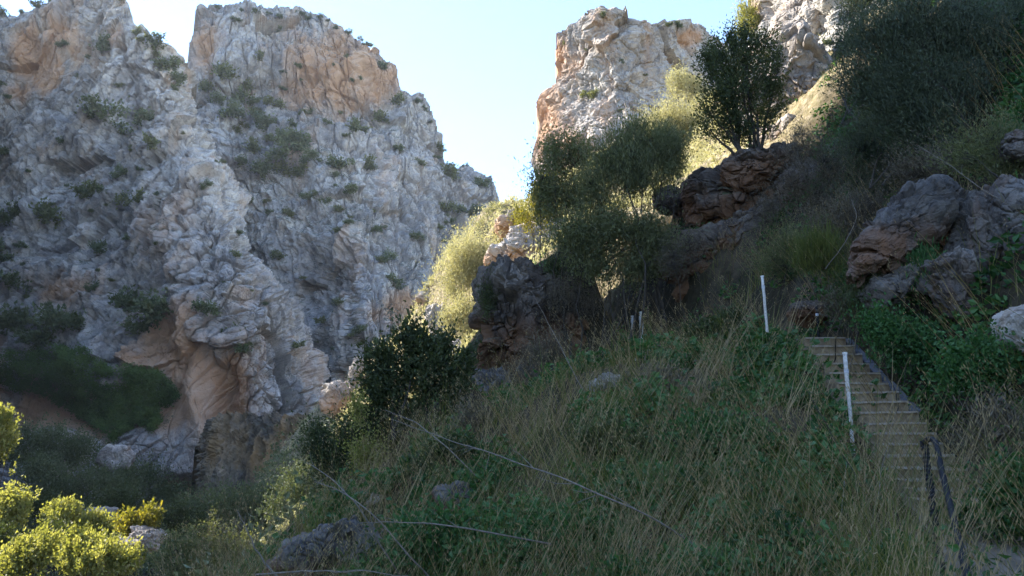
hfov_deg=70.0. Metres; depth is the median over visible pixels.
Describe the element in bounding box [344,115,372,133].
shrub
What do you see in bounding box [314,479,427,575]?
dead branch
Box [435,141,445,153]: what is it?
shrub
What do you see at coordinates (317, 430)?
shrub
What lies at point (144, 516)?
shrub
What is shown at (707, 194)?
crag
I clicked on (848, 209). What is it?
shrub
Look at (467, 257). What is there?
shrub
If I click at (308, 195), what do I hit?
shrub
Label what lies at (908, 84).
tree
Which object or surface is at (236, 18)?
shrub
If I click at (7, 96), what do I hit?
shrub
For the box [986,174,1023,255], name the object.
rock pillar
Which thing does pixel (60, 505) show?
shrub
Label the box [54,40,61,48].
shrub
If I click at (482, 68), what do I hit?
sky
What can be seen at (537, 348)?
shrub
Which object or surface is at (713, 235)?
rock bank
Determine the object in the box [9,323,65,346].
shrub
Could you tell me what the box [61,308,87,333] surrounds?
shrub
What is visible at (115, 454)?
boulder
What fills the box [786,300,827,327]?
boulder
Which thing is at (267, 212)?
shrub
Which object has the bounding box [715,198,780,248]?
crag
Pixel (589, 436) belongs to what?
weed clump
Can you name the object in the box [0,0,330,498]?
cliff
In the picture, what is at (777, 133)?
boulder
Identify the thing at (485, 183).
shrub
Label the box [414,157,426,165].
shrub
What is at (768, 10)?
pale cliff
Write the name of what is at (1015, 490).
weed clump
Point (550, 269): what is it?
shrub
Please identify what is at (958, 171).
dead branch
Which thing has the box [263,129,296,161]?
shrub
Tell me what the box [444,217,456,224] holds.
shrub
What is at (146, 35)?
shrub
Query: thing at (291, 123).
shrub
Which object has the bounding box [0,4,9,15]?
shrub
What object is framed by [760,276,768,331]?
fence post
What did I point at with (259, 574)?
dead branch
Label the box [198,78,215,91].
shrub
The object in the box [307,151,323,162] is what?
shrub
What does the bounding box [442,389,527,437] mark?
weed clump
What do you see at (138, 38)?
shrub
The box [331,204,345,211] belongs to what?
shrub
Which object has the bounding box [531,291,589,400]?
reed
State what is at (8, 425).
leafy tree
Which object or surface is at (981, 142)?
shrub
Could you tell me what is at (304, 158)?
shrub
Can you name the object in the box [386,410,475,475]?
dead branch
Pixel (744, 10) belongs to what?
shrub
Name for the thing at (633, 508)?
dead branch
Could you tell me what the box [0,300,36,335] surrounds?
shrub
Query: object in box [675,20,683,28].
shrub
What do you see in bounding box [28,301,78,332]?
shrub
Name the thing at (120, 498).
shrub
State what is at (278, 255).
shrub
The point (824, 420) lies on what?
reed
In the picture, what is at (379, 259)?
shrub
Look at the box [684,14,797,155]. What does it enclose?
evergreen tree
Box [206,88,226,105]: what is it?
shrub
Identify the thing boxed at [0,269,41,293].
shrub
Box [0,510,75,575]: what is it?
shrub
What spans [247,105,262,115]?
shrub
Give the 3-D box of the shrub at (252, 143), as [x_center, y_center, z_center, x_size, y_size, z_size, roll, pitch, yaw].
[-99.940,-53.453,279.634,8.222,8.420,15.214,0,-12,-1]
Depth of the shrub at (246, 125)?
291.90 m
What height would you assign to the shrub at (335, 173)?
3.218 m
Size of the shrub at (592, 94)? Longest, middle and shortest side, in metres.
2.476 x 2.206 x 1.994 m
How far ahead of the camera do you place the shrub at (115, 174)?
196.00 m
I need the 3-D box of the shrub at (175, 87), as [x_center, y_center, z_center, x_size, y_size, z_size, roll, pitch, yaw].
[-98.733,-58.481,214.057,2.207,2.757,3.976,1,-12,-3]
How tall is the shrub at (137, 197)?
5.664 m
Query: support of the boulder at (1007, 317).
on the hillside ground at (689, 302)
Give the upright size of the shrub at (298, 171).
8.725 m
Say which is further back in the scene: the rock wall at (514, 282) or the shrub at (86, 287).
the shrub at (86, 287)
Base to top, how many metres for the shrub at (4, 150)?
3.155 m
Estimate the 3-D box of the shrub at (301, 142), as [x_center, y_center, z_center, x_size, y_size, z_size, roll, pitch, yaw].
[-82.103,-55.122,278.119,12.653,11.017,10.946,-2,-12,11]
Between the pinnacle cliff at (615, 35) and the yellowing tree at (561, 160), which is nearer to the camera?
the yellowing tree at (561, 160)
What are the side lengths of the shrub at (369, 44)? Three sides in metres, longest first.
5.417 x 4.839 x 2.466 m
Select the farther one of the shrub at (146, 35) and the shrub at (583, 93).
the shrub at (146, 35)
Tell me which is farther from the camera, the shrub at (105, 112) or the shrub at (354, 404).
the shrub at (105, 112)
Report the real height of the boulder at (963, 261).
1.398 m
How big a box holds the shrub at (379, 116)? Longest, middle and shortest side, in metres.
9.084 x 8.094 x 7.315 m
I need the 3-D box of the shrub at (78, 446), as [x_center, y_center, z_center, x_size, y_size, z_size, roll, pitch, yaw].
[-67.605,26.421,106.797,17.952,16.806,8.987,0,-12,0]
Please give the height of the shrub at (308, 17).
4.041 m
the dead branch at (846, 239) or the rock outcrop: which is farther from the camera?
the dead branch at (846, 239)
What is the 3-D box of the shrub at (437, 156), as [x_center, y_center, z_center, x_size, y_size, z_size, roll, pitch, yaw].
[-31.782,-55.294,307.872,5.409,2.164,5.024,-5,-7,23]
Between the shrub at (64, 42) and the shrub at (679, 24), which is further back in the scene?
the shrub at (64, 42)
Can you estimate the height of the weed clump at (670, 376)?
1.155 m
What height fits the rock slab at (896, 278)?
1.032 m
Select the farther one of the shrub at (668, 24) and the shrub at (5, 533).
the shrub at (668, 24)
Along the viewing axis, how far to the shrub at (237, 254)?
171.72 m
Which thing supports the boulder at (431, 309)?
on the hillside ground at (689, 302)
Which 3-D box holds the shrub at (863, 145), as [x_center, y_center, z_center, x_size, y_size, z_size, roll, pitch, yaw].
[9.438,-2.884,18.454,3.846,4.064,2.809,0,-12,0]
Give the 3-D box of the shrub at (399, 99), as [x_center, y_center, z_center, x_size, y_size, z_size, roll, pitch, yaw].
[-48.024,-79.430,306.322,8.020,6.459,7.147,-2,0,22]
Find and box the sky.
[0,0,748,201]
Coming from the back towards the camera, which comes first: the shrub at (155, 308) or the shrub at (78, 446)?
the shrub at (155, 308)
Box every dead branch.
[237,510,276,575]
[255,569,405,575]
[306,460,399,574]
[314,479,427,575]
[352,517,550,544]
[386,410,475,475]
[391,419,715,558]
[825,194,856,268]
[914,145,997,197]
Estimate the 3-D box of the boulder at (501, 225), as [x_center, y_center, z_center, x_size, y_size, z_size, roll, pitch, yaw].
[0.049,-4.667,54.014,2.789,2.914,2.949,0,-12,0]
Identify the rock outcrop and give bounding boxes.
[929,187,977,254]
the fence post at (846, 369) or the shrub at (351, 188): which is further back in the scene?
the shrub at (351, 188)
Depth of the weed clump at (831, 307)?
14.20 m
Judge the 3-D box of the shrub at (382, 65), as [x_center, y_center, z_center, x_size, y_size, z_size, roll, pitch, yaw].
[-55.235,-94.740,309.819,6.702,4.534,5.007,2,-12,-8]
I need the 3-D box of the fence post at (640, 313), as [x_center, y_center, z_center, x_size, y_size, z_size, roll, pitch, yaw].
[4.470,1.579,25.217,0.197,1.535,0.162,5,-13,-22]
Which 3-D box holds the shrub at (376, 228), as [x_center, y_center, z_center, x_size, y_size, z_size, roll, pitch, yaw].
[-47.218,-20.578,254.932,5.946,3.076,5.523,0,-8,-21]
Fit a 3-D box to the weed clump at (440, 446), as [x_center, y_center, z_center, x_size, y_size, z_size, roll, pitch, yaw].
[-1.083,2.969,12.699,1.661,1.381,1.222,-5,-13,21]
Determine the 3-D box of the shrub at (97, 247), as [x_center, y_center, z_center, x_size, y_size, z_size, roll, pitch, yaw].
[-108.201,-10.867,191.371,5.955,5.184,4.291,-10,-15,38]
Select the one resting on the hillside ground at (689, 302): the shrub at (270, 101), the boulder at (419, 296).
the boulder at (419, 296)
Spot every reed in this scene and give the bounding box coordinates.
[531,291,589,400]
[779,336,860,486]
[868,411,895,540]
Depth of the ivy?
161.15 m
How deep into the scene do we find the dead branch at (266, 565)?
9.11 m
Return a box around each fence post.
[639,312,643,338]
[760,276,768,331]
[815,306,819,336]
[842,352,855,453]
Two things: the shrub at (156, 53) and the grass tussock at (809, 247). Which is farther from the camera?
the shrub at (156, 53)
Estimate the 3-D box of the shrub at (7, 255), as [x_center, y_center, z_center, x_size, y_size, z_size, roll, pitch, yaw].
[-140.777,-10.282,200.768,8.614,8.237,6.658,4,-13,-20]
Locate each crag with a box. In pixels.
[674,152,778,226]
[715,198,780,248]
[718,141,798,194]
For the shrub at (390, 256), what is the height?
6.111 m
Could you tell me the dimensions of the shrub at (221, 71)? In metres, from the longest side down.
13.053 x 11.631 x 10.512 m
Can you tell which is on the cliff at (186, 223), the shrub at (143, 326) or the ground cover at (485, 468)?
the shrub at (143, 326)
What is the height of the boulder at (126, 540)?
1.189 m
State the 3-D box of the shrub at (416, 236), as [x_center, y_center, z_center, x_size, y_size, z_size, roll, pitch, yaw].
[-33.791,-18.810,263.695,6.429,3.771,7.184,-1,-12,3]
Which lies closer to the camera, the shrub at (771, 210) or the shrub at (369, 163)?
the shrub at (771, 210)
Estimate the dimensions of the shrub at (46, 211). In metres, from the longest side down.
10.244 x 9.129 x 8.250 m
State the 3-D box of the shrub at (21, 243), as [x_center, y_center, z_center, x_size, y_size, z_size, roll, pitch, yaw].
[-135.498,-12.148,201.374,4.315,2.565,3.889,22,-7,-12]
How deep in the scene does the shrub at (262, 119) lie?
287.85 m
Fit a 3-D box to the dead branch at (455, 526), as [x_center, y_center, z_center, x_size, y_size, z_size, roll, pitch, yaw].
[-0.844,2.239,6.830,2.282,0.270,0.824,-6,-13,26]
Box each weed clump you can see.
[316,522,402,575]
[365,489,523,575]
[397,419,495,475]
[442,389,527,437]
[471,485,651,575]
[559,411,676,469]
[616,351,721,398]
[645,389,790,461]
[667,302,767,347]
[806,281,865,344]
[839,289,950,410]
[908,319,1023,440]
[934,375,1023,481]
[953,424,1023,544]
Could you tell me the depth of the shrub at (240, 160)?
272.14 m
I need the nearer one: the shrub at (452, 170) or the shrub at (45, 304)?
the shrub at (45, 304)
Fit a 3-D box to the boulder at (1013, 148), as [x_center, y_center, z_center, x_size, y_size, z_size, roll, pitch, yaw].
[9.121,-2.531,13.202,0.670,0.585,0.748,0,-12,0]
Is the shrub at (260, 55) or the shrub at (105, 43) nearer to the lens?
the shrub at (105, 43)
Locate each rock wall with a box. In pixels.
[468,254,552,376]
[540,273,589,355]
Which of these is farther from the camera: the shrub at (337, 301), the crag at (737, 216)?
the shrub at (337, 301)
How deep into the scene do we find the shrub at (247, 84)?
298.54 m
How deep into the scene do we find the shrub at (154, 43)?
221.34 m
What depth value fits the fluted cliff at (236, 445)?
109.69 m
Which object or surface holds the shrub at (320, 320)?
on the cliff at (403, 194)
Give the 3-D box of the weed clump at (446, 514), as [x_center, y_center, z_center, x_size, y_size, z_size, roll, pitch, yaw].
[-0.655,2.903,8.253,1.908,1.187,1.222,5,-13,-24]
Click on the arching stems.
(729, 482)
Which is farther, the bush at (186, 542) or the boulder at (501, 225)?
the boulder at (501, 225)
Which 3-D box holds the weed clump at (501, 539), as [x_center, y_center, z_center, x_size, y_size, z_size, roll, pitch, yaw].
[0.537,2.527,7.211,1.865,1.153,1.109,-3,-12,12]
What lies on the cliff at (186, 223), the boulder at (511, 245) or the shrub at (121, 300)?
the shrub at (121, 300)
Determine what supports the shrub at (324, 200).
on the cliff at (403, 194)
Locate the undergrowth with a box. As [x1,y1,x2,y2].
[0,412,351,575]
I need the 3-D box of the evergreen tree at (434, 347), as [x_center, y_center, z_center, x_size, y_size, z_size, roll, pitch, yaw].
[-3.020,2.476,21.108,4.418,4.153,2.296,0,-12,0]
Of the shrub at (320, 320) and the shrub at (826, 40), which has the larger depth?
the shrub at (320, 320)
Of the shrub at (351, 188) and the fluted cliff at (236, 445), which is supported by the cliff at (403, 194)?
the shrub at (351, 188)
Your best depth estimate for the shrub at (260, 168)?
270.30 m
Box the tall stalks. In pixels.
[34,16,1023,575]
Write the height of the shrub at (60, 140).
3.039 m
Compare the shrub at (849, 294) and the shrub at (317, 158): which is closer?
the shrub at (849, 294)
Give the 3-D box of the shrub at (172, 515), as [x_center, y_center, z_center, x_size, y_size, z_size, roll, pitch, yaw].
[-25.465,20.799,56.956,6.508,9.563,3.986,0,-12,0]
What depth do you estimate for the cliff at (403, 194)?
283.77 m
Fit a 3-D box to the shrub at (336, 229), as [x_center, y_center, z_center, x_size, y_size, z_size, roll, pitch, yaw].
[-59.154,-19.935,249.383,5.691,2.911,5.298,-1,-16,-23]
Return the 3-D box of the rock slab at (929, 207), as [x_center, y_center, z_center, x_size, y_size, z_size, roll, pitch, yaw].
[6.780,-0.986,12.774,2.030,2.016,1.281,0,-12,0]
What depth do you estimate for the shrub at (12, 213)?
205.18 m
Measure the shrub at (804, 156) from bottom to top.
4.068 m
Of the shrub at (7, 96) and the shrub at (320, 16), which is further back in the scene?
the shrub at (320, 16)
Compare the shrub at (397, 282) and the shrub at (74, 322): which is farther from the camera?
the shrub at (397, 282)
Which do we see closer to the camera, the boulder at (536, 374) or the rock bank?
the boulder at (536, 374)
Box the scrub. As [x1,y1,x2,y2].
[220,32,829,544]
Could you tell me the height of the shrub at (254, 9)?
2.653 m
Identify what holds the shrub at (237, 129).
on the cliff at (403, 194)
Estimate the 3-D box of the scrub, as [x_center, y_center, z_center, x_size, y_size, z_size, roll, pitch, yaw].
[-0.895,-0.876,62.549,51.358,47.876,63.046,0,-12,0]
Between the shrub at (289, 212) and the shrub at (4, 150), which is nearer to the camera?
the shrub at (4, 150)
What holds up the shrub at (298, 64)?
on the cliff at (403, 194)
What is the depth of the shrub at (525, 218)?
41.69 m
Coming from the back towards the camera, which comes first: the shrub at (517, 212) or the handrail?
the shrub at (517, 212)
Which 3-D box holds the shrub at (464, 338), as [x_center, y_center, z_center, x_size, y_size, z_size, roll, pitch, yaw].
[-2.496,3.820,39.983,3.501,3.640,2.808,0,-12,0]
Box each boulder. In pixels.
[82,506,118,517]
[95,444,135,471]
[108,536,140,548]
[129,525,167,552]
[262,515,381,575]
[318,380,355,416]
[348,357,365,392]
[363,492,385,512]
[414,285,430,306]
[423,303,448,332]
[431,480,477,510]
[451,339,460,354]
[472,366,510,394]
[483,232,538,265]
[494,207,523,240]
[506,217,558,248]
[514,359,554,387]
[587,372,621,391]
[652,185,681,215]
[737,20,832,119]
[747,113,794,148]
[771,0,824,40]
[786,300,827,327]
[915,245,989,320]
[990,304,1023,355]
[992,129,1023,166]
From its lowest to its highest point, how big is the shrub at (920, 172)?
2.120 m
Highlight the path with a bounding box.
[912,507,1023,575]
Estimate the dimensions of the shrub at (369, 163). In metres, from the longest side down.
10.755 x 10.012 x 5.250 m
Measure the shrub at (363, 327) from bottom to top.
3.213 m
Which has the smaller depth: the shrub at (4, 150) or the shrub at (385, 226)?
the shrub at (4, 150)
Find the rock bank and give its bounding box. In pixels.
[655,212,766,302]
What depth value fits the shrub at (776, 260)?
19.52 m
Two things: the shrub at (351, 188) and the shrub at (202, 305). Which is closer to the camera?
the shrub at (202, 305)
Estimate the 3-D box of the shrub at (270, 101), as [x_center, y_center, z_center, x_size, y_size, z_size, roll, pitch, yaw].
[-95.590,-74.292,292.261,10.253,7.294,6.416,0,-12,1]
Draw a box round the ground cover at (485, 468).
[217,0,1023,575]
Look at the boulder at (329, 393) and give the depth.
67.70 m
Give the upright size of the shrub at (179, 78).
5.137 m
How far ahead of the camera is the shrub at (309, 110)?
293.29 m
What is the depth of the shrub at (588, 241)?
25.50 m
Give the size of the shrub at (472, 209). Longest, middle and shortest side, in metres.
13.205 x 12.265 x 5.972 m
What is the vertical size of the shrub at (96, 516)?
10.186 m
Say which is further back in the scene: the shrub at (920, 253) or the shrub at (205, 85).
the shrub at (205, 85)
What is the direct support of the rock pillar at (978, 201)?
on the hillside ground at (689, 302)
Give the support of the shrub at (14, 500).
on the hillside ground at (689, 302)
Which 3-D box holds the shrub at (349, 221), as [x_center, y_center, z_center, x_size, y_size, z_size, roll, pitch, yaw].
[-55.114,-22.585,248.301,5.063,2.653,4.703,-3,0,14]
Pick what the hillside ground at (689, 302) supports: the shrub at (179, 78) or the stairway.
the stairway
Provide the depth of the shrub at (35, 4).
230.31 m
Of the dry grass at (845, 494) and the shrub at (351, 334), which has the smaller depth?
the dry grass at (845, 494)
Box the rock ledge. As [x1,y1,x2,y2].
[774,159,819,210]
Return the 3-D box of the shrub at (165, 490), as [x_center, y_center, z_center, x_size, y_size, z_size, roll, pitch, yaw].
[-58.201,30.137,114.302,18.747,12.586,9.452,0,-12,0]
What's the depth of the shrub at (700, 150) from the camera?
47.27 m
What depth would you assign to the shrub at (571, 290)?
26.38 m
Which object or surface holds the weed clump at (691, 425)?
on the hillside ground at (689, 302)
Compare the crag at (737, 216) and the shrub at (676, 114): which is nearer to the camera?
the crag at (737, 216)
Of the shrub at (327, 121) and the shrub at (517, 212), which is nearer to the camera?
the shrub at (517, 212)
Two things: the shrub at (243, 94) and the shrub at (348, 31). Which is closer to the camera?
the shrub at (243, 94)
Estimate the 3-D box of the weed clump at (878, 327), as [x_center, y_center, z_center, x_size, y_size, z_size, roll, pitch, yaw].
[6.131,1.025,11.567,1.682,2.058,1.249,-5,-13,21]
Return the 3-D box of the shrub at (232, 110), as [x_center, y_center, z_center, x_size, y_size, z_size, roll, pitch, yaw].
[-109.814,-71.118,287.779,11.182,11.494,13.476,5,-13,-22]
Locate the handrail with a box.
[920,436,971,575]
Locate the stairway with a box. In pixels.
[796,337,984,513]
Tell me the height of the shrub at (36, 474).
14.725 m
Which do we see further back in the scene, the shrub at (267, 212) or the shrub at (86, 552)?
the shrub at (267, 212)
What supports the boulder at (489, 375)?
on the hillside ground at (689, 302)
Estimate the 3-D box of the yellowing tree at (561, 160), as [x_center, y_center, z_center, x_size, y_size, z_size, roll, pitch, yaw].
[1.771,-2.078,27.634,3.886,9.936,2.705,5,-13,-21]
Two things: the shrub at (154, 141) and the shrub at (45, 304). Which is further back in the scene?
the shrub at (154, 141)
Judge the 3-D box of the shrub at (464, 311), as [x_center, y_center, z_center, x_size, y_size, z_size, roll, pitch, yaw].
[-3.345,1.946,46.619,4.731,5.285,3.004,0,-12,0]
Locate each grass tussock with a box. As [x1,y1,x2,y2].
[782,213,856,336]
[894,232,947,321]
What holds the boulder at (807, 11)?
on the hillside ground at (689, 302)
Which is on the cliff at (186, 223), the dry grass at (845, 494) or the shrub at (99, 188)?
the shrub at (99, 188)
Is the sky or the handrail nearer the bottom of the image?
the handrail
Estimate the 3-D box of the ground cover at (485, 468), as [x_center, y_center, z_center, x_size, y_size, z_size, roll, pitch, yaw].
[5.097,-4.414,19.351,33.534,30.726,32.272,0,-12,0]
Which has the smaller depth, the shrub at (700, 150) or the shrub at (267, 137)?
the shrub at (700, 150)
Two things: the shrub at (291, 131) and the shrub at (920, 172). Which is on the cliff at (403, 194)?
the shrub at (291, 131)
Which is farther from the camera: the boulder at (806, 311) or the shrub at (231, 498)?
the shrub at (231, 498)
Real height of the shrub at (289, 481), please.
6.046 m
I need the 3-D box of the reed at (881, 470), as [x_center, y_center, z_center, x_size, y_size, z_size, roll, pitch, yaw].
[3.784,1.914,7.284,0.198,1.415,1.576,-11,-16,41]
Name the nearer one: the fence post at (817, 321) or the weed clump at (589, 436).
the weed clump at (589, 436)
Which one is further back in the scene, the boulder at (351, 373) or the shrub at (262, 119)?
the shrub at (262, 119)
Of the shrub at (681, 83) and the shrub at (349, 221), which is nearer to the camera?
the shrub at (681, 83)
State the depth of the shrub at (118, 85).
221.39 m
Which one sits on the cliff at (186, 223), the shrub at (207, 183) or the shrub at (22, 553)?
the shrub at (207, 183)
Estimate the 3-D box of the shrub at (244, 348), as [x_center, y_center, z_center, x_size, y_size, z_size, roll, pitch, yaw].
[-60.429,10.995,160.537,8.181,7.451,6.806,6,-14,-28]
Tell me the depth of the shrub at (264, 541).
38.05 m
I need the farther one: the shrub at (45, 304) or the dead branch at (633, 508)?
the shrub at (45, 304)
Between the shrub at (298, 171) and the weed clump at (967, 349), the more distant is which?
the shrub at (298, 171)
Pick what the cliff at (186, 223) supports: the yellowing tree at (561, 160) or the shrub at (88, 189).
the shrub at (88, 189)
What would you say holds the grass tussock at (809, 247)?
on the hillside ground at (689, 302)
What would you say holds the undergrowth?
on the hillside ground at (689, 302)
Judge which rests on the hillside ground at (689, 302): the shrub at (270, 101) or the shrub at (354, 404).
the shrub at (354, 404)
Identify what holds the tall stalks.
on the hillside ground at (689, 302)
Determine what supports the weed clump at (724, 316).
on the hillside ground at (689, 302)
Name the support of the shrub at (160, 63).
on the cliff at (186, 223)
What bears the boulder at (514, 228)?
on the hillside ground at (689, 302)
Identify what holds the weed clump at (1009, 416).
on the hillside ground at (689, 302)
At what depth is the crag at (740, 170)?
26.95 m
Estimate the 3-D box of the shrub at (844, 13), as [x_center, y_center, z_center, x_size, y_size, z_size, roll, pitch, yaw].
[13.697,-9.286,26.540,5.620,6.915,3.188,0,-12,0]
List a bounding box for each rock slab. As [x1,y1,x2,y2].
[845,174,960,287]
[855,253,932,313]
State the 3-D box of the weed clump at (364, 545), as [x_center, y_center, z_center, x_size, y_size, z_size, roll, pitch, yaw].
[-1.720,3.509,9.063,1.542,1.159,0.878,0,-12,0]
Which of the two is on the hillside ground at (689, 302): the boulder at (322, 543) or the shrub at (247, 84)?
the boulder at (322, 543)
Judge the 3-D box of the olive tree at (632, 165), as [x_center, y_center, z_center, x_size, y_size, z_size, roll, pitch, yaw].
[4.463,-2.534,26.059,5.141,9.557,3.740,6,-13,-27]
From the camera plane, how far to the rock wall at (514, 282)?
26.57 m
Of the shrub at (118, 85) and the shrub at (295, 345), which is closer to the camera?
the shrub at (295, 345)
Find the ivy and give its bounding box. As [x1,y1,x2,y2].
[0,342,181,444]
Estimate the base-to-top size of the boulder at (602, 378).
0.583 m
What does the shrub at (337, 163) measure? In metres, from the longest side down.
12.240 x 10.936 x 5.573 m
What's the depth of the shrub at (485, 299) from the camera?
26.94 m
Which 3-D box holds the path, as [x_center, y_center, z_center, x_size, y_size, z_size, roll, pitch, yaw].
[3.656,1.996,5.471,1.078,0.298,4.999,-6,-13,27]
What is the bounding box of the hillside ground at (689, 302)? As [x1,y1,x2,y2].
[1,0,1023,575]
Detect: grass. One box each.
[29,0,1023,575]
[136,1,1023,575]
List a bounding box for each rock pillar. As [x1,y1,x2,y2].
[943,184,999,268]
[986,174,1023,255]
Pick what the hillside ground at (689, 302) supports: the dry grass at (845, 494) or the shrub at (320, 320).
the dry grass at (845, 494)
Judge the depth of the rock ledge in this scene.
24.40 m
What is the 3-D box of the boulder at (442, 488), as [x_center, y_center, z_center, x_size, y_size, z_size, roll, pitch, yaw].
[-0.831,3.068,10.423,0.698,0.653,0.674,0,-12,0]
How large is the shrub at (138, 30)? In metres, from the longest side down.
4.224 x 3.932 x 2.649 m
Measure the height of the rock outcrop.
1.826 m
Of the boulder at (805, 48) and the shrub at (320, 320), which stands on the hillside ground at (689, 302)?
the boulder at (805, 48)
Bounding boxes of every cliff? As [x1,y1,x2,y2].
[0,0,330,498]
[187,0,498,382]
[191,410,308,512]
[531,5,739,175]
[742,0,878,124]
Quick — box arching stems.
[99,210,1023,575]
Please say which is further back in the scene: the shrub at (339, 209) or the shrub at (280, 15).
the shrub at (280, 15)
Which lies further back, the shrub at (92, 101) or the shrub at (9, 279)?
the shrub at (92, 101)
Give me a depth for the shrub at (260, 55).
296.83 m
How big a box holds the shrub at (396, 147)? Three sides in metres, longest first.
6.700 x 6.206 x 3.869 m
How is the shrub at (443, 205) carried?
on the cliff at (403, 194)
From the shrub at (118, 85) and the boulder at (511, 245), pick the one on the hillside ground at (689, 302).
the boulder at (511, 245)
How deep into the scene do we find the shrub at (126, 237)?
180.25 m
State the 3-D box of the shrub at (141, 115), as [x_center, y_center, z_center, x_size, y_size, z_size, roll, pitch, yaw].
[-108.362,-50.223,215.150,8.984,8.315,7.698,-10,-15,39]
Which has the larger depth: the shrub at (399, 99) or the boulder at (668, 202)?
the shrub at (399, 99)
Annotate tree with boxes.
[0,402,24,481]
[328,300,483,439]
[514,103,599,361]
[561,99,706,346]
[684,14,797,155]
[811,0,1023,192]
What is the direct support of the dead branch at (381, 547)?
on the hillside ground at (689, 302)
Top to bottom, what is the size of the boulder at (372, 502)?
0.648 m
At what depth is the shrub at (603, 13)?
109.28 m
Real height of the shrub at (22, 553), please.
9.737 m
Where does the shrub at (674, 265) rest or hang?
on the hillside ground at (689, 302)
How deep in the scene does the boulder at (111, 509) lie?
59.63 m
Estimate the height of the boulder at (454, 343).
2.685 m
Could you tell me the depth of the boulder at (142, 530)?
48.78 m
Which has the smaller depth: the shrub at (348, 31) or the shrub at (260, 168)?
the shrub at (260, 168)
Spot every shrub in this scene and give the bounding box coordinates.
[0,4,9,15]
[0,92,11,98]
[0,145,9,155]
[0,197,21,226]
[0,236,17,261]
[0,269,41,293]
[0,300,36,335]
[0,411,113,527]
[0,475,42,531]
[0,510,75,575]
[0,515,70,575]
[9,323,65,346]
[9,442,155,512]
[12,239,28,247]
[16,477,147,575]
[28,0,45,7]
[28,197,64,228]
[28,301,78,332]
[37,519,150,575]
[39,493,86,575]
[43,300,52,306]
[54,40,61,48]
[55,136,63,144]
[59,38,70,45]
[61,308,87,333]
[68,179,102,199]
[72,502,122,575]
[73,92,108,119]
[79,440,197,510]
[80,279,98,291]
[87,239,107,253]
[88,30,110,53]
[88,98,135,136]
[96,185,109,193]
[107,284,151,314]
[108,162,127,178]
[109,187,144,209]
[111,497,166,574]
[113,82,125,86]
[116,312,152,335]
[122,233,130,239]
[128,105,154,128]
[128,288,173,329]
[130,24,142,35]
[134,35,146,41]
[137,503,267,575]
[141,31,168,49]
[141,130,161,149]
[144,31,152,41]
[150,51,183,74]
[152,49,161,57]
[154,492,229,573]
[158,465,298,550]
[167,70,187,83]
[170,82,178,92]
[187,296,222,317]
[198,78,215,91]
[199,177,213,187]
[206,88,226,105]
[209,60,239,79]
[217,95,248,121]
[221,321,255,354]
[228,85,263,106]
[229,15,242,21]
[229,249,242,256]
[231,124,241,133]
[234,153,248,168]
[238,77,255,89]
[238,121,250,128]
[241,135,264,153]
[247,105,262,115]
[247,107,277,133]
[247,156,273,179]
[250,447,323,527]
[251,7,260,13]
[252,48,264,60]
[254,501,302,543]
[261,133,276,141]
[262,95,286,109]
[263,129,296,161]
[265,207,273,215]
[268,249,287,259]
[270,158,307,177]
[271,125,302,142]
[275,12,283,18]
[276,385,405,499]
[277,129,312,152]
[278,206,296,217]
[286,118,297,127]
[290,339,306,350]
[293,62,303,68]
[294,189,320,199]
[298,143,319,163]
[300,108,317,114]
[305,13,311,21]
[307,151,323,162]
[312,315,327,323]
[317,12,323,20]
[317,197,331,205]
[321,117,334,124]
[324,152,355,168]
[329,297,345,305]
[330,171,340,177]
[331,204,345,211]
[331,226,340,232]
[333,375,403,483]
[342,181,359,193]
[342,218,355,224]
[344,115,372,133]
[345,28,352,34]
[347,326,361,336]
[356,323,367,332]
[361,154,377,169]
[362,41,372,46]
[368,225,382,232]
[371,107,388,121]
[373,225,387,228]
[374,256,384,262]
[377,59,389,69]
[381,247,398,262]
[385,271,405,289]
[389,91,406,104]
[393,142,404,152]
[409,230,426,240]
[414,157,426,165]
[425,219,505,327]
[430,284,475,341]
[432,154,442,159]
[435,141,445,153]
[439,200,460,214]
[440,161,460,179]
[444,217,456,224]
[452,328,475,353]
[454,201,485,215]
[470,251,501,322]
[472,177,495,189]
[479,311,584,390]
[507,162,561,258]
[507,193,531,226]
[526,184,700,361]
[528,243,573,277]
[529,261,612,357]
[578,90,589,98]
[587,87,598,98]
[599,10,606,17]
[625,81,705,140]
[648,210,718,319]
[658,57,708,105]
[663,21,674,26]
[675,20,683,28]
[689,132,714,161]
[717,201,825,291]
[724,0,760,40]
[737,171,795,246]
[755,114,859,227]
[789,165,897,273]
[809,0,928,123]
[812,103,921,212]
[819,229,914,380]
[820,37,832,45]
[863,115,995,201]
[896,91,1023,189]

